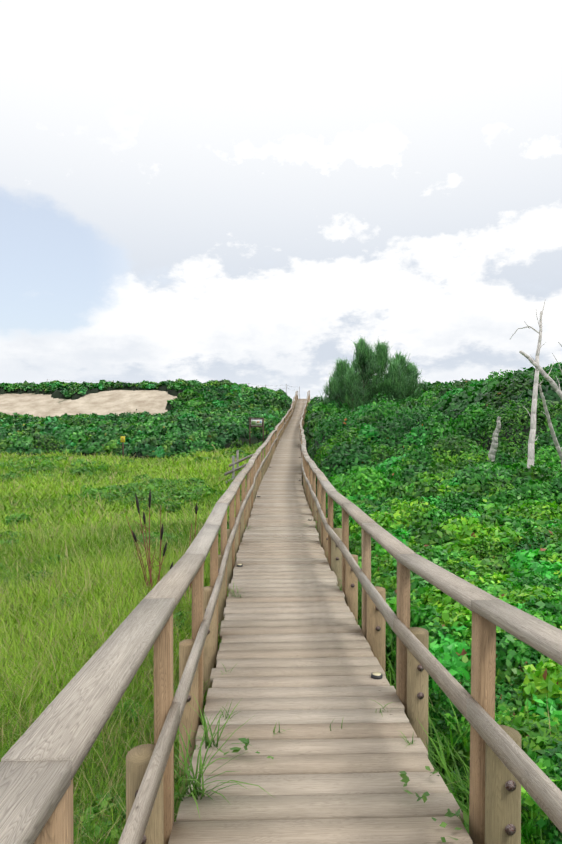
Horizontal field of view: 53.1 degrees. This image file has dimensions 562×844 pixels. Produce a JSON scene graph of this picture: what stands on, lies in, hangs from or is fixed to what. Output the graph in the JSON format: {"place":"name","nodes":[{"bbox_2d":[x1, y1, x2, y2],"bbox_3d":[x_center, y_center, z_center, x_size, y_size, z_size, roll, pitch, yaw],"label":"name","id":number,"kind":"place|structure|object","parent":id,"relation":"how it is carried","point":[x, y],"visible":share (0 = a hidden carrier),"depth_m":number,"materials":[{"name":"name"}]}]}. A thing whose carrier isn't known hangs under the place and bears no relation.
{"place":"outdoors","nodes":[
{"label":"outdoors","id":0,"kind":"place"},
{"bbox_2d":[0,390,462,811],"bbox_3d":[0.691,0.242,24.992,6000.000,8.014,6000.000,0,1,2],"label":"terrain","id":1,"kind":"structure","parent":0,"point":[151,402],"depth_m":62.01,"materials":[{"name":"beige sand"}]},
{"bbox_2d":[0,439,271,843],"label":"meadow herbs","id":2,"kind":"object","parent":1,"relation":"on","point":[132,489],"visible":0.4,"depth_m":17.89,"materials":[{"name":"green plant"}]},
{"bbox_2d":[0,378,291,458],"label":"shrubs","id":3,"kind":"object","parent":1,"relation":"on","point":[140,431],"visible":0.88,"depth_m":42.65,"materials":[{"name":"green plant"}]},
{"bbox_2d":[126,505,204,599],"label":"cattail stems","id":4,"kind":"object","parent":1,"relation":"on","point":[150,569],"visible":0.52,"depth_m":8.13,"materials":[{"name":"plant"}]},
{"bbox_2d":[132,489,197,568],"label":"cattail heads","id":5,"kind":"object","parent":4,"relation":"attached to","point":[144,520],"visible":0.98,"depth_m":8.08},
{"bbox_2d":[224,450,253,483],"bbox_3d":[-1.840,2.376,23.865,0.516,2.235,4.593,0,1,12],"label":"wooden fence","id":6,"kind":"object","parent":1,"relation":"on","point":[233,463],"visible":0.54,"depth_m":22.95,"materials":[{"name":"grey wood"}]},
{"bbox_2d":[249,418,263,445],"bbox_3d":[-1.652,0.984,38.093,0.980,2.570,0.070,0,1,2],"label":"sign frame","id":7,"kind":"object","parent":1,"relation":"on","point":[256,426],"visible":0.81,"depth_m":38.06,"materials":[{"name":"brown wood"}]},
{"bbox_2d":[251,420,261,425],"bbox_3d":[-1.653,0.024,38.070,0.760,0.470,0.012,0,1,2],"label":"sign","id":8,"kind":"object","parent":7,"relation":"attached to","point":[256,423],"visible":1,"depth_m":38.06,"materials":[{"name":"white"}]},
{"bbox_2d":[33,391,495,843],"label":"railing posts","id":9,"kind":"object","parent":1,"relation":"on","point":[57,828],"visible":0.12,"depth_m":2.61,"materials":[{"name":"brown wood"}]},
{"bbox_2d":[0,390,561,843],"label":"handrails","id":10,"kind":"object","parent":9,"relation":"attached to","point":[44,758],"visible":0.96,"depth_m":2.06,"materials":[{"name":"brown wood"}]},
{"bbox_2d":[0,385,557,744],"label":"shrubs","id":11,"kind":"object","parent":1,"relation":"on","point":[76,395],"visible":0.02,"depth_m":39.11,"materials":[{"name":"green plant"}]},
{"bbox_2d":[0,443,561,843],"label":"grass","id":12,"kind":"structure","parent":1,"relation":"on","point":[46,655],"depth_m":7.83,"materials":[{"name":"green plant"}]},
{"bbox_2d":[126,395,521,843],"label":"support posts","id":13,"kind":"object","parent":1,"relation":"on","point":[502,807],"visible":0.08,"depth_m":3.81,"materials":[{"name":"brown wood"}]},
{"bbox_2d":[168,399,472,843],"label":"boardwalk deck","id":14,"kind":"structure","parent":13,"relation":"on","point":[295,649],"depth_m":3.65,"materials":[{"name":"wood"}]},
{"bbox_2d":[101,526,414,816],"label":"deck weeds","id":15,"kind":"object","parent":14,"relation":"on","point":[191,779],"depth_m":2.88,"materials":[{"name":"green plant"}]},
{"bbox_2d":[237,440,382,678],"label":"deck light rings","id":16,"kind":"object","parent":14,"relation":"on","point":[377,677],"visible":0.79,"depth_m":4.35,"materials":[{"name":"grey metal"}]},
{"bbox_2d":[237,564,380,675],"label":"deck light lenses","id":17,"kind":"object","parent":16,"relation":"in","point":[376,673],"visible":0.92,"depth_m":4.37,"materials":[{"name":"beige"}]},
{"bbox_2d":[219,738,468,841],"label":"leaves","id":18,"kind":"object","parent":14,"relation":"on","point":[405,780],"visible":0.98,"depth_m":2.77,"materials":[{"name":"green plant"}]},
{"bbox_2d":[135,471,515,843],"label":"bolts","id":19,"kind":"object","parent":13,"relation":"attached to","point":[510,785],"visible":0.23,"depth_m":2.41,"materials":[{"name":"grey metal"}]},
{"bbox_2d":[316,335,428,411],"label":"casuarina","id":20,"kind":"object","parent":1,"relation":"on","point":[345,376],"depth_m":49.72,"materials":[{"name":"green plant"}]},
{"bbox_2d":[303,362,561,527],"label":"shrub leaves","id":21,"kind":"object","parent":1,"relation":"on","point":[437,412],"visible":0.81,"depth_m":17.32,"materials":[{"name":"green plant"}]},
{"bbox_2d":[326,439,561,843],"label":"herb leaves","id":22,"kind":"object","parent":1,"relation":"on","point":[525,575],"visible":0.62,"depth_m":7.08,"materials":[{"name":"green plant"}]},
{"bbox_2d":[0,0,561,400],"label":"sky","id":23,"kind":"structure","parent":0,"point":[247,192],"materials":[{"name":"white"}]}
]}

